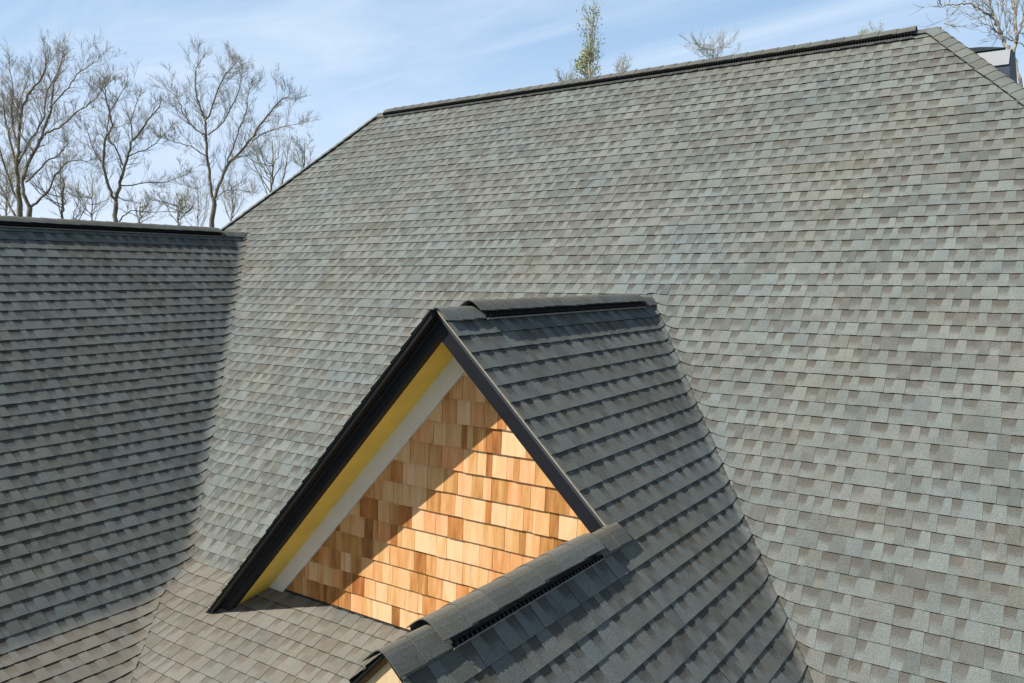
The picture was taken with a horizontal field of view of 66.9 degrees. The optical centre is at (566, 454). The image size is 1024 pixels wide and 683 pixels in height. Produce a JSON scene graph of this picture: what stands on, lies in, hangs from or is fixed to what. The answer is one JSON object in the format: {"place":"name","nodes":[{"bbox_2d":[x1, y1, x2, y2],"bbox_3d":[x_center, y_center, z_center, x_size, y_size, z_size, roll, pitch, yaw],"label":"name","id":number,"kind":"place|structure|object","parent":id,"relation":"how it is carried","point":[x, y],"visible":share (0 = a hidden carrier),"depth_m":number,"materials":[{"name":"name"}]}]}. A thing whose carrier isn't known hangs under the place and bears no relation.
{"place":"outdoors","nodes":[
{"label":"outdoors","id":0,"kind":"place"},
{"bbox_2d":[0,26,1023,682],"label":"house","id":1,"kind":"structure","parent":0,"point":[710,370],"depth_m":6.84,"materials":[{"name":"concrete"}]},
{"bbox_2d":[0,0,1023,228],"label":"sky","id":2,"kind":"structure","parent":0,"point":[357,60],"materials":[{"name":"blue"}]},
{"label":"ground","id":3,"kind":"structure","parent":0,"visible":0},
{"bbox_2d":[0,150,26,215],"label":"bare tree","id":4,"kind":"object","parent":3,"relation":"on","point":[8,191],"visible":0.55,"depth_m":51.41,"materials":[{"name":"grey plant"}]},
{"bbox_2d":[0,29,83,216],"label":"bare tree","id":5,"kind":"object","parent":3,"relation":"on","point":[18,197],"visible":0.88,"depth_m":32.92,"materials":[{"name":"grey plant"}]},
{"bbox_2d":[27,159,92,219],"bbox_3d":[-24.073,-6.918,38.324,2.386,15.067,3.017,1,13,5],"label":"bare tree","id":6,"kind":"object","parent":3,"relation":"on","point":[62,196],"visible":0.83,"depth_m":36.94,"materials":[{"name":"grey plant"}]},
{"bbox_2d":[1,25,125,216],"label":"bare tree","id":7,"kind":"object","parent":3,"relation":"on","point":[52,106],"visible":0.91,"depth_m":32.65,"materials":[{"name":"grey plant"}]},
{"bbox_2d":[48,152,124,219],"bbox_3d":[-35.498,-13.251,58.742,4.396,18.215,4.116,-1,13,-4],"label":"bare tree","id":8,"kind":"object","parent":3,"relation":"on","point":[72,188],"visible":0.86,"depth_m":57.36,"materials":[{"name":"grey plant"}]},
{"bbox_2d":[107,187,161,222],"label":"bare tree","id":9,"kind":"object","parent":3,"relation":"on","point":[140,217],"visible":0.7,"depth_m":55.69,"materials":[{"name":"grey plant"}]},
{"bbox_2d":[58,58,215,222],"bbox_3d":[-18.772,-7.888,34.885,5.619,18.580,4.507,0,13,-1],"label":"bare tree","id":10,"kind":"object","parent":3,"relation":"on","point":[127,156],"visible":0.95,"depth_m":32.77,"materials":[{"name":"grey plant"}]},
{"bbox_2d":[141,186,198,224],"bbox_3d":[-25.913,-10.355,52.548,2.743,15.414,3.489,8,15,32],"label":"bare tree","id":11,"kind":"object","parent":3,"relation":"on","point":[180,204],"visible":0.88,"depth_m":51.31,"materials":[{"name":"grey plant"}]},
{"bbox_2d":[170,165,214,226],"bbox_3d":[-30.639,-14.929,65.248,3.750,18.597,4.159,-3,13,-14],"label":"bare tree","id":12,"kind":"object","parent":3,"relation":"on","point":[200,199],"visible":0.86,"depth_m":63.96,"materials":[{"name":"grey plant"}]},
{"bbox_2d":[142,36,320,226],"bbox_3d":[-13.991,-8.417,34.857,8.100,19.619,3.783,2,13,7],"label":"bare tree","id":13,"kind":"object","parent":3,"relation":"on","point":[217,187],"visible":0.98,"depth_m":32.92,"materials":[{"name":"grey plant"}]},
{"bbox_2d":[216,166,248,220],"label":"bare tree","id":14,"kind":"object","parent":3,"relation":"on","point":[233,204],"visible":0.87,"depth_m":54.19,"materials":[{"name":"grey plant"}]},
{"bbox_2d":[231,118,295,193],"bbox_3d":[-17.687,-10.645,47.202,3.628,18.397,3.943,-7,15,-28],"label":"bare tree","id":15,"kind":"object","parent":3,"relation":"on","point":[271,177],"visible":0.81,"depth_m":45.89,"materials":[{"name":"grey plant"}]},
{"bbox_2d":[286,130,315,168],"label":"bare tree","id":16,"kind":"object","parent":3,"relation":"on","point":[301,151],"visible":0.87,"depth_m":51.77,"materials":[{"name":"grey plant"}]},
{"bbox_2d":[553,58,578,81],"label":"bare tree","id":17,"kind":"object","parent":3,"relation":"on","point":[561,79],"visible":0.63,"depth_m":54.83,"materials":[{"name":"grey plant"}]},
{"bbox_2d":[573,42,600,78],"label":"leafing shrub tree","id":18,"kind":"object","parent":3,"relation":"on","point":[585,73],"visible":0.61,"depth_m":34.02,"materials":[{"name":"green plant"}]},
{"bbox_2d":[572,0,604,76],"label":"leafing tree","id":19,"kind":"object","parent":3,"relation":"on","point":[591,53],"visible":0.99,"depth_m":32.78,"materials":[{"name":"green plant"}]},
{"bbox_2d":[613,52,635,72],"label":"bare tree","id":20,"kind":"object","parent":3,"relation":"on","point":[622,64],"visible":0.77,"depth_m":55.13,"materials":[{"name":"grey plant"}]},
{"bbox_2d":[679,25,741,57],"bbox_3d":[10.349,-17.169,56.828,4.673,26.610,4.878,8,15,32],"label":"bare tree","id":21,"kind":"object","parent":3,"relation":"on","point":[720,48],"visible":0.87,"depth_m":53.65,"materials":[{"name":"grey plant"}]},
{"bbox_2d":[858,21,883,33],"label":"bare tree","id":22,"kind":"object","parent":3,"relation":"on","point":[861,32],"visible":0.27,"depth_m":52.77,"materials":[{"name":"grey plant"}]},
{"bbox_2d":[912,0,1023,86],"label":"bare tree","id":23,"kind":"object","parent":3,"relation":"on","point":[997,24],"visible":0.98,"depth_m":19.41,"materials":[{"name":"brown plant"}]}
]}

